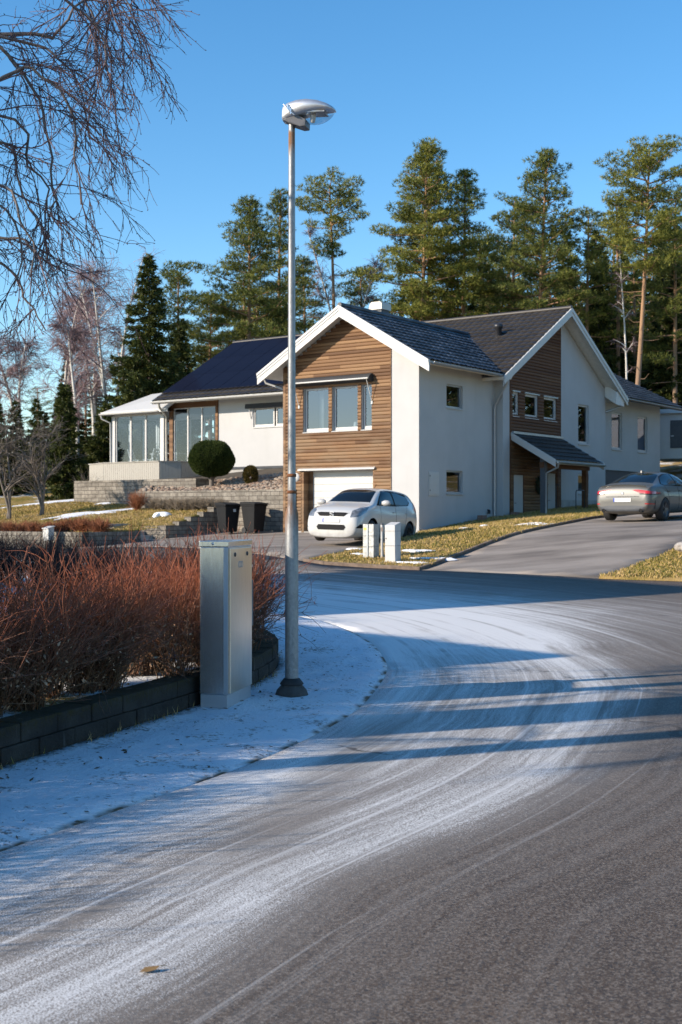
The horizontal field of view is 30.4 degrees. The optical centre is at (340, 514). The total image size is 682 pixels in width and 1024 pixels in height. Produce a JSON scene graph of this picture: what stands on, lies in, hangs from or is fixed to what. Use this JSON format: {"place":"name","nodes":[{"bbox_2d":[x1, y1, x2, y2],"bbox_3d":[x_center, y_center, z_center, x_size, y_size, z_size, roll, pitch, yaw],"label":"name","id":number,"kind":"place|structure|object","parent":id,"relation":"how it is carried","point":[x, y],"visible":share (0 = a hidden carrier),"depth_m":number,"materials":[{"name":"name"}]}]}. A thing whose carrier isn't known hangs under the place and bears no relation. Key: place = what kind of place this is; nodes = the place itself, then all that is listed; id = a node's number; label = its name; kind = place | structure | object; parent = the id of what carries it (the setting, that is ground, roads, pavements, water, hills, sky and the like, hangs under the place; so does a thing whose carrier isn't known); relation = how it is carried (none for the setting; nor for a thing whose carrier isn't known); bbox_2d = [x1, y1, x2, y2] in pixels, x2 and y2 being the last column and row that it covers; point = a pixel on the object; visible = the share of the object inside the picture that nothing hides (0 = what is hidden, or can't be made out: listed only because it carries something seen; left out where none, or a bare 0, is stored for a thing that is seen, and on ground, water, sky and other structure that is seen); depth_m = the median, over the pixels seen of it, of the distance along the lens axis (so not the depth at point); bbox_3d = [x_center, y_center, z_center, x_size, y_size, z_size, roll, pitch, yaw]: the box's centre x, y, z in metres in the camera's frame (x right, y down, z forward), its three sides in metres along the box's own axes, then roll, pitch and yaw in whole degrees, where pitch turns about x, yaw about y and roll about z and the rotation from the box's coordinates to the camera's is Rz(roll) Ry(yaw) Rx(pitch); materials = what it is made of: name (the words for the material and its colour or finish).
{"place":"outdoors","nodes":[
{"label":"outdoors","id":0,"kind":"place"},
{"bbox_2d":[22,387,54,432],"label":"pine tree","id":1,"kind":"object","parent":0,"point":[43,404],"visible":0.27,"depth_m":87.94,"materials":[{"name":"green plant"}]},
{"bbox_2d":[69,370,101,454],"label":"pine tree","id":2,"kind":"object","parent":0,"point":[87,415],"visible":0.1,"depth_m":87.05,"materials":[{"name":"green plant"}]},
{"bbox_2d":[0,499,206,531],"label":"garden lawn","id":3,"kind":"structure","parent":0,"point":[164,519],"depth_m":46.19,"materials":[{"name":"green plant"}]},
{"bbox_2d":[0,401,45,518],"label":"fruit tree","id":4,"kind":"object","parent":3,"relation":"on","point":[12,483],"visible":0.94,"depth_m":47.04,"materials":[{"name":"brown plant"}]},
{"bbox_2d":[24,520,44,531],"bbox_3d":[-10.072,0.469,41.739,0.871,0.667,0.891,0,0,0],"label":"shrub","id":5,"kind":"object","parent":3,"relation":"on","point":[33,527],"visible":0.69,"depth_m":41.60,"materials":[{"name":"red plant"}]},
{"bbox_2d":[1,415,83,514],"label":"fruit tree","id":6,"kind":"object","parent":3,"relation":"on","point":[36,475],"visible":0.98,"depth_m":47.30,"materials":[{"name":"brown plant"}]},
{"bbox_2d":[41,382,88,500],"bbox_3d":[-11.966,-2.935,54.889,2.499,5.900,2.513,0,0,0],"label":"spruce tree","id":7,"kind":"object","parent":3,"relation":"on","point":[60,479],"visible":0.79,"depth_m":54.74,"materials":[{"name":"green plant"}]},
{"bbox_2d":[68,516,93,531],"bbox_3d":[-8.457,0.304,41.361,0.840,0.675,0.958,0,0,-44],"label":"shrub","id":8,"kind":"object","parent":3,"relation":"on","point":[81,527],"visible":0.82,"depth_m":41.24,"materials":[{"name":"brown plant"}]},
{"bbox_2d":[41,508,131,519],"bbox_3d":[-9.192,-0.012,47.226,4.585,0.577,1.358,0,0,-24],"label":"snow patch","id":9,"kind":"object","parent":3,"relation":"on","point":[70,515],"visible":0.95,"depth_m":46.90,"materials":[{"name":"white snow"}]},
{"bbox_2d":[86,516,116,531],"bbox_3d":[-7.784,0.393,40.889,0.893,0.692,0.946,0,0,35],"label":"shrub","id":10,"kind":"object","parent":3,"relation":"on","point":[101,526],"visible":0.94,"depth_m":40.74,"materials":[{"name":"red plant"}]},
{"bbox_2d":[76,400,136,479],"bbox_3d":[-10.654,-2.721,57.017,3.901,4.956,3.381,0,0,15],"label":"spruce tree","id":11,"kind":"object","parent":3,"relation":"on","point":[101,442],"visible":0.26,"depth_m":56.68,"materials":[{"name":"green plant"}]},
{"bbox_2d":[126,489,147,510],"bbox_3d":[-7.613,-0.538,46.991,1.188,0.956,1.180,0,0,0],"label":"shrub","id":12,"kind":"object","parent":3,"relation":"on","point":[135,500],"visible":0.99,"depth_m":46.98,"materials":[{"name":"brown plant"}]},
{"bbox_2d":[117,370,168,461],"bbox_3d":[-9.487,-3.574,57.970,3.975,6.283,3.718,0,0,27],"label":"spruce tree","id":13,"kind":"object","parent":3,"relation":"on","point":[130,391],"visible":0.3,"depth_m":57.76,"materials":[{"name":"green plant"}]},
{"bbox_2d":[0,583,252,717],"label":"garden ground","id":14,"kind":"structure","parent":0,"point":[131,681],"depth_m":10.03,"materials":[{"name":"white snow"}]},
{"bbox_2d":[0,0,205,371],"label":"birch tree","id":15,"kind":"object","parent":14,"relation":"on","point":[72,112],"visible":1,"depth_m":8.47,"materials":[{"name":"brown plant"}]},
{"bbox_2d":[0,518,330,717],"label":"hedge","id":16,"kind":"object","parent":14,"relation":"on","point":[43,652],"visible":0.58,"depth_m":9.51,"materials":[{"name":"brown plant"}]},
{"bbox_2d":[0,586,386,851],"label":"snowy verge","id":17,"kind":"structure","parent":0,"point":[46,801],"depth_m":8.60,"materials":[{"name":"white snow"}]},
{"bbox_2d":[0,517,195,598],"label":"hedge","id":18,"kind":"object","parent":17,"relation":"on","point":[10,546],"visible":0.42,"depth_m":20.15,"materials":[{"name":"red plant"}]},
{"bbox_2d":[0,583,278,766],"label":"block wall","id":19,"kind":"structure","parent":17,"relation":"on","point":[26,735],"depth_m":9.05,"materials":[{"name":"grey concrete"}]},
{"bbox_2d":[0,634,384,838],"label":"leaf litter","id":20,"kind":"object","parent":17,"relation":"on","point":[125,750],"visible":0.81,"depth_m":8.38,"materials":[{"name":"brown plant"}]},
{"bbox_2d":[199,539,252,708],"bbox_3d":[-0.943,0.964,10.606,0.266,1.495,0.807,0,0,13],"label":"utility cabinet","id":21,"kind":"object","parent":17,"relation":"on","point":[226,602],"visible":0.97,"depth_m":10.24,"materials":[{"name":"metal"}]},
{"bbox_2d":[275,99,336,697],"bbox_3d":[-0.307,-0.999,10.962,0.538,5.209,0.308,0,0,0],"label":"street lamp","id":22,"kind":"object","parent":17,"relation":"on","point":[296,114],"visible":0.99,"depth_m":10.93,"materials":[{"name":"metal"}]},
{"bbox_2d":[137,468,282,490],"bbox_3d":[-5.832,-1.080,49.322,13.420,1.524,4.440,0,0,36],"label":"planting bed","id":23,"kind":"object","parent":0,"point":[260,471],"visible":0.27,"depth_m":49.11,"materials":[{"name":"brown soil"}]},
{"bbox_2d":[139,472,282,490],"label":"pebbles","id":24,"kind":"object","parent":23,"relation":"on","point":[269,481],"visible":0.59,"depth_m":46.32,"materials":[{"name":"grey gravel"}]},
{"bbox_2d":[188,439,235,487],"bbox_3d":[-4.781,-1.814,46.440,1.799,1.914,1.804,0,0,0],"label":"topiary shrub","id":25,"kind":"object","parent":23,"relation":"on","point":[211,460],"visible":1,"depth_m":45.91,"materials":[{"name":"green plant"}]},
{"bbox_2d":[242,465,258,483],"bbox_3d":[-3.327,-1.417,46.148,0.638,0.834,0.645,0,0,0],"label":"conifer shrub","id":26,"kind":"object","parent":23,"relation":"on","point":[250,474],"visible":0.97,"depth_m":45.96,"materials":[{"name":"green plant"}]},
{"bbox_2d":[82,531,384,560],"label":"garage driveway","id":27,"kind":"structure","parent":0,"point":[317,548],"depth_m":35.96,"materials":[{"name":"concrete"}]},
{"bbox_2d":[215,503,240,533],"bbox_3d":[-3.943,0.131,43.705,0.653,1.081,0.870,0,0,-34],"label":"wheeled bin","id":28,"kind":"object","parent":27,"relation":"on","point":[226,511],"visible":0.99,"depth_m":43.46,"materials":[{"name":"black plastic"}]},
{"bbox_2d":[240,502,268,532],"bbox_3d":[-3.019,0.105,43.280,0.870,1.081,0.653,0,0,44],"label":"wheeled bin","id":29,"kind":"object","parent":27,"relation":"on","point":[254,513],"visible":0.99,"depth_m":43.06,"materials":[{"name":"black plastic"}]},
{"bbox_2d":[307,484,416,540],"bbox_3d":[0.634,-0.051,34.918,2.230,1.665,3.930,2,-1,27],"label":"parked car","id":30,"kind":"object","parent":27,"relation":"on","point":[347,514],"visible":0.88,"depth_m":33.83,"materials":[{"name":"white paint"}]},
{"bbox_2d":[0,547,681,1023],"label":"road","id":31,"kind":"structure","parent":0,"point":[468,811],"depth_m":5.96,"materials":[{"name":"grey asphalt"}]},
{"bbox_2d":[0,442,681,504],"bbox_3d":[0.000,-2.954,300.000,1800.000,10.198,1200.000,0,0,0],"label":"ground","id":32,"kind":"structure","parent":0,"point":[674,468],"depth_m":58.43,"materials":[{"name":"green plant"}]},
{"bbox_2d":[0,403,13,494],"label":"spruce tree","id":33,"kind":"object","parent":32,"relation":"on","point":[2,419],"visible":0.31,"depth_m":57.58,"materials":[{"name":"green plant"}]},
{"bbox_2d":[0,400,36,494],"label":"spruce tree","id":34,"kind":"object","parent":32,"relation":"on","point":[18,423],"visible":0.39,"depth_m":57.92,"materials":[{"name":"green plant"}]},
{"bbox_2d":[0,329,56,456],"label":"birch tree","id":35,"kind":"object","parent":32,"relation":"on","point":[20,370],"visible":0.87,"depth_m":61.32,"materials":[{"name":"brown plant"}]},
{"bbox_2d":[19,398,51,487],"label":"spruce tree","id":36,"kind":"object","parent":32,"relation":"on","point":[36,414],"visible":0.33,"depth_m":60.07,"materials":[{"name":"green plant"}]},
{"bbox_2d":[37,411,49,465],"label":"spruce tree","id":37,"kind":"object","parent":32,"relation":"on","point":[45,415],"visible":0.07,"depth_m":62.60,"materials":[{"name":"green plant"}]},
{"bbox_2d":[27,254,113,403],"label":"birch tree","id":38,"kind":"object","parent":32,"relation":"on","point":[57,371],"visible":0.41,"depth_m":65.62,"materials":[{"name":"brown plant"}]},
{"bbox_2d":[0,531,140,548],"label":"block wall","id":39,"kind":"structure","parent":32,"relation":"on","point":[106,535],"depth_m":40.75,"materials":[{"name":"concrete"}]},
{"bbox_2d":[62,414,88,487],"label":"spruce tree","id":40,"kind":"object","parent":32,"relation":"on","point":[82,426],"visible":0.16,"depth_m":60.32,"materials":[{"name":"green plant"}]},
{"bbox_2d":[44,305,108,454],"bbox_3d":[-12.670,-5.699,59.923,2.941,8.721,2.912,0,0,28],"label":"birch tree","id":41,"kind":"object","parent":32,"relation":"on","point":[80,391],"visible":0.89,"depth_m":59.82,"materials":[{"name":"brown plant"}]},
{"bbox_2d":[56,284,117,443],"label":"birch tree","id":42,"kind":"object","parent":32,"relation":"on","point":[93,407],"visible":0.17,"depth_m":69.81,"materials":[{"name":"brown plant"}]},
{"bbox_2d":[80,373,106,444],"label":"spruce tree","id":43,"kind":"object","parent":32,"relation":"on","point":[89,425],"visible":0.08,"depth_m":89.97,"materials":[{"name":"green plant"}]},
{"bbox_2d":[45,246,161,408],"bbox_3d":[-12.043,-8.027,63.557,6.143,12.224,5.521,0,0,0],"label":"birch tree","id":44,"kind":"object","parent":32,"relation":"on","point":[95,355],"visible":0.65,"depth_m":63.50,"materials":[{"name":"brown plant"}]},
{"bbox_2d":[74,478,208,503],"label":"block wall","id":45,"kind":"structure","parent":32,"relation":"on","point":[113,491],"depth_m":49.28,"materials":[{"name":"concrete"}]},
{"bbox_2d":[88,461,199,480],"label":"deck","id":46,"kind":"structure","parent":45,"relation":"on","point":[139,470],"depth_m":50.70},
{"bbox_2d":[86,253,198,479],"bbox_3d":[-9.145,-6.644,59.842,6.294,11.783,6.418,0,0,0],"label":"spruce tree","id":47,"kind":"object","parent":32,"relation":"on","point":[140,360],"visible":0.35,"depth_m":59.69,"materials":[{"name":"green plant"}]},
{"bbox_2d":[140,526,158,538],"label":"block wall","id":48,"kind":"structure","parent":32,"relation":"on","point":[154,532],"depth_m":43.14,"materials":[{"name":"concrete"}]},
{"bbox_2d":[150,259,203,352],"bbox_3d":[-8.496,-7.617,65.277,3.140,11.047,3.606,0,0,0],"label":"pine tree","id":49,"kind":"object","parent":32,"relation":"on","point":[176,279],"visible":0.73,"depth_m":64.63,"materials":[{"name":"green plant"}]},
{"bbox_2d":[160,325,213,460],"bbox_3d":[-8.108,-5.282,63.095,4.344,8.493,4.997,0,0,-33],"label":"spruce tree","id":50,"kind":"object","parent":32,"relation":"on","point":[178,344],"visible":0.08,"depth_m":62.88,"materials":[{"name":"green plant"}]},
{"bbox_2d":[159,507,218,538],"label":"block wall","id":51,"kind":"structure","parent":32,"relation":"on","point":[184,528],"depth_m":43.94,"materials":[{"name":"concrete"}]},
{"bbox_2d":[130,489,282,531],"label":"block wall","id":52,"kind":"structure","parent":32,"relation":"on","point":[273,498],"depth_m":44.67,"materials":[{"name":"concrete"}]},
{"bbox_2d":[180,290,243,439],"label":"pine tree","id":53,"kind":"object","parent":32,"relation":"on","point":[200,359],"visible":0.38,"depth_m":68.46,"materials":[{"name":"green plant"}]},
{"bbox_2d":[193,195,305,359],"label":"pine tree","id":54,"kind":"object","parent":32,"relation":"on","point":[249,290],"visible":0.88,"depth_m":65.38,"materials":[{"name":"green plant"}]},
{"bbox_2d":[245,188,311,338],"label":"pine tree","id":55,"kind":"object","parent":32,"relation":"on","point":[275,204],"visible":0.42,"depth_m":69.77,"materials":[{"name":"green plant"}]},
{"bbox_2d":[281,254,330,331],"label":"pine tree","id":56,"kind":"object","parent":32,"relation":"on","point":[304,265],"visible":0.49,"depth_m":73.76,"materials":[{"name":"green plant"}]},
{"bbox_2d":[295,167,369,309],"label":"pine tree","id":57,"kind":"object","parent":32,"relation":"on","point":[343,199],"visible":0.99,"depth_m":67.81,"materials":[{"name":"green plant"}]},
{"bbox_2d":[301,216,390,320],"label":"pine tree","id":58,"kind":"object","parent":32,"relation":"on","point":[310,232],"visible":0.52,"depth_m":71.69,"materials":[{"name":"green plant"}]},
{"bbox_2d":[303,558,420,569],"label":"kerb","id":59,"kind":"structure","parent":32,"relation":"on","point":[364,565],"depth_m":28.78,"materials":[{"name":"concrete"}]},
{"bbox_2d":[335,265,397,307],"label":"pine tree","id":60,"kind":"object","parent":32,"relation":"on","point":[362,287],"visible":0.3,"depth_m":75.42,"materials":[{"name":"green plant"}]},
{"bbox_2d":[98,301,681,532],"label":"house","id":61,"kind":"structure","parent":32,"relation":"on","point":[443,422],"depth_m":44.13,"materials":[{"name":"paint"}]},
{"bbox_2d":[254,407,274,427],"bbox_3d":[-3.073,-3.847,50.137,1.110,0.794,0.150,0,0,36],"label":"window","id":62,"kind":"structure","parent":61,"relation":"in","point":[255,426],"depth_m":50.14,"materials":[{"name":"white paint"}]},
{"bbox_2d":[304,388,328,432],"bbox_3d":[-0.802,-3.497,42.416,1.100,1.494,0.200,0,0,36],"label":"window","id":63,"kind":"structure","parent":61,"relation":"in","point":[318,430],"depth_m":42.61,"materials":[{"name":"white paint"}]},
{"bbox_2d":[313,470,372,507],"bbox_3d":[0.158,-0.433,42.081,2.720,2.066,0.050,0,0,36],"label":"garage door","id":64,"kind":"structure","parent":61,"relation":"in","point":[326,484],"depth_m":42.27,"materials":[{"name":"white paint"}]},
{"bbox_2d":[331,386,357,431],"bbox_3d":[0.169,-3.497,41.724,1.080,1.494,0.200,0,0,36],"label":"window","id":65,"kind":"structure","parent":61,"relation":"in","point":[339,429],"depth_m":41.98,"materials":[{"name":"white paint"}]},
{"bbox_2d":[360,385,371,430],"bbox_3d":[0.883,-3.497,41.204,0.450,1.494,0.200,0,0,36],"label":"window","id":66,"kind":"structure","parent":61,"relation":"in","point":[365,427],"depth_m":41.34,"materials":[{"name":"white paint"}]},
{"bbox_2d":[578,404,589,445],"bbox_3d":[9.461,-3.497,49.194,0.170,1.574,1.040,0,0,36],"label":"window","id":67,"kind":"structure","parent":61,"relation":"in","point":[582,443],"depth_m":49.55,"materials":[{"name":"black glass"}]},
{"bbox_2d":[605,470,637,484],"bbox_3d":[11.946,-0.980,53.824,0.040,1.760,4.900,0,0,36],"label":"garage door","id":68,"kind":"structure","parent":61,"relation":"in","point":[611,476],"depth_m":53.23,"materials":[{"name":"grey paint"}]},
{"bbox_2d":[381,160,463,320],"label":"pine tree","id":69,"kind":"object","parent":32,"relation":"on","point":[399,302],"visible":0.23,"depth_m":67.68,"materials":[{"name":"green plant"}]},
{"bbox_2d":[355,136,491,320],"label":"pine tree","id":70,"kind":"object","parent":32,"relation":"on","point":[415,290],"visible":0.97,"depth_m":65.29,"materials":[{"name":"green plant"}]},
{"bbox_2d":[426,168,512,316],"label":"pine tree","id":71,"kind":"object","parent":32,"relation":"on","point":[467,189],"visible":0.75,"depth_m":66.53,"materials":[{"name":"green plant"}]},
{"bbox_2d":[434,229,518,312],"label":"pine tree","id":72,"kind":"object","parent":32,"relation":"on","point":[477,261],"visible":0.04,"depth_m":82.78,"materials":[{"name":"green plant"}]},
{"bbox_2d":[469,192,546,311],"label":"pine tree","id":73,"kind":"object","parent":32,"relation":"on","point":[508,225],"visible":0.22,"depth_m":71.79,"materials":[{"name":"green plant"}]},
{"bbox_2d":[419,514,633,569],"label":"kerb","id":74,"kind":"structure","parent":32,"relation":"on","point":[460,553],"depth_m":32.64,"materials":[{"name":"concrete"}]},
{"bbox_2d":[480,146,601,323],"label":"pine tree","id":75,"kind":"object","parent":32,"relation":"on","point":[537,211],"visible":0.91,"depth_m":65.45,"materials":[{"name":"green plant"}]},
{"bbox_2d":[515,232,580,298],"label":"pine tree","id":76,"kind":"object","parent":32,"relation":"on","point":[529,260],"visible":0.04,"depth_m":90.98,"materials":[{"name":"green plant"}]},
{"bbox_2d":[537,286,574,310],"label":"pine tree","id":77,"kind":"object","parent":32,"relation":"on","point":[545,294],"visible":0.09,"depth_m":74.16,"materials":[{"name":"green plant"}]},
{"bbox_2d":[556,280,600,338],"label":"pine tree","id":78,"kind":"object","parent":32,"relation":"on","point":[563,292],"visible":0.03,"depth_m":73.80,"materials":[{"name":"green plant"}]},
{"bbox_2d":[556,205,622,340],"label":"pine tree","id":79,"kind":"object","parent":32,"relation":"on","point":[593,273],"visible":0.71,"depth_m":68.81,"materials":[{"name":"green plant"}]},
{"bbox_2d":[579,231,610,346],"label":"tree","id":80,"kind":"object","parent":32,"relation":"on","point":[593,240],"visible":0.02,"depth_m":85.32,"materials":[{"name":"green plant"}]},
{"bbox_2d":[583,274,621,374],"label":"spruce tree","id":81,"kind":"object","parent":32,"relation":"on","point":[596,328],"visible":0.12,"depth_m":69.75,"materials":[{"name":"green plant"}]},
{"bbox_2d":[601,277,635,377],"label":"spruce tree","id":82,"kind":"object","parent":32,"relation":"on","point":[608,286],"visible":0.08,"depth_m":76.14,"materials":[{"name":"green plant"}]},
{"bbox_2d":[590,193,651,375],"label":"pine tree","id":83,"kind":"object","parent":32,"relation":"on","point":[625,290],"visible":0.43,"depth_m":70.83,"materials":[{"name":"green plant"}]},
{"bbox_2d":[607,213,637,379],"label":"birch tree","id":84,"kind":"object","parent":32,"relation":"on","point":[624,318],"visible":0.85,"depth_m":66.03,"materials":[{"name":"white plant"}]},
{"bbox_2d":[591,281,660,363],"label":"pine tree","id":85,"kind":"object","parent":32,"relation":"on","point":[651,327],"visible":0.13,"depth_m":78.46,"materials":[{"name":"green plant"}]},
{"bbox_2d":[610,252,643,386],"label":"spruce tree","id":86,"kind":"object","parent":32,"relation":"on","point":[623,259],"visible":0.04,"depth_m":83.44,"materials":[{"name":"green plant"}]},
{"bbox_2d":[620,329,635,383],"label":"spruce tree","id":87,"kind":"object","parent":32,"relation":"on","point":[631,376],"visible":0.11,"depth_m":74.72,"materials":[{"name":"green plant"}]},
{"bbox_2d":[592,133,681,389],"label":"pine tree","id":88,"kind":"object","parent":32,"relation":"on","point":[624,233],"visible":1,"depth_m":63.44,"materials":[{"name":"green plant"}]},
{"bbox_2d":[610,263,671,385],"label":"pine tree","id":89,"kind":"object","parent":32,"relation":"on","point":[635,350],"visible":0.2,"depth_m":77.00,"materials":[{"name":"green plant"}]},
{"bbox_2d":[618,196,681,404],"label":"pine tree","id":90,"kind":"object","parent":32,"relation":"on","point":[653,285],"visible":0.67,"depth_m":67.93,"materials":[{"name":"green plant"}]},
{"bbox_2d":[641,321,670,396],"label":"spruce tree","id":91,"kind":"object","parent":32,"relation":"on","point":[650,368],"visible":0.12,"depth_m":71.13,"materials":[{"name":"green plant"}]},
{"bbox_2d":[635,244,681,384],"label":"pine tree","id":92,"kind":"object","parent":32,"relation":"on","point":[650,296],"visible":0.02,"depth_m":85.07,"materials":[{"name":"green plant"}]},
{"bbox_2d":[641,268,677,390],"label":"spruce tree","id":93,"kind":"object","parent":32,"relation":"on","point":[661,295],"visible":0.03,"depth_m":79.82,"materials":[{"name":"green plant"}]},
{"bbox_2d":[641,262,681,408],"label":"spruce tree","id":94,"kind":"object","parent":32,"relation":"on","point":[664,391],"visible":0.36,"depth_m":68.98,"materials":[{"name":"green plant"}]},
{"bbox_2d":[660,409,681,461],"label":"outbuilding","id":95,"kind":"structure","parent":32,"relation":"on","point":[670,435],"depth_m":59.77,"materials":[{"name":"white paint"}]},
{"bbox_2d":[670,420,681,447],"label":"window","id":96,"kind":"structure","parent":95,"relation":"in","point":[675,425],"depth_m":59.67,"materials":[{"name":"grey glass"}]},
{"bbox_2d":[0,0,681,438],"label":"sky","id":97,"kind":"structure","parent":0,"point":[497,83],"materials":[{"name":"blue"}]},
{"bbox_2d":[309,504,602,566],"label":"front lawn","id":98,"kind":"structure","parent":0,"point":[437,549],"depth_m":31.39,"materials":[{"name":"green plant"}]},
{"bbox_2d":[362,524,378,557],"bbox_3d":[0.720,0.639,30.293,0.306,0.800,0.284,0,0,32],"label":"junction box","id":99,"kind":"object","parent":98,"relation":"on","point":[370,546],"visible":0.91,"depth_m":30.18,"materials":[{"name":"grey paint"}]},
{"bbox_2d":[385,522,400,561],"bbox_3d":[1.205,0.647,29.292,0.276,0.929,0.297,0,0,32],"label":"junction box","id":100,"kind":"object","parent":98,"relation":"on","point":[392,541],"visible":0.94,"depth_m":29.20,"materials":[{"name":"grey plastic"}]},
{"bbox_2d":[423,512,681,578],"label":"side driveway","id":101,"kind":"structure","parent":0,"point":[592,548],"depth_m":29.58,"materials":[{"name":"grey asphalt"}]},
{"bbox_2d":[597,471,681,520],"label":"parked car","id":102,"kind":"object","parent":101,"relation":"on","point":[650,494],"visible":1,"depth_m":35.70,"materials":[{"name":"silver metal"}]},
{"bbox_2d":[598,548,681,580],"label":"corner lawn","id":103,"kind":"structure","parent":0,"point":[629,577],"depth_m":24.70,"materials":[{"name":"yellow plant"}]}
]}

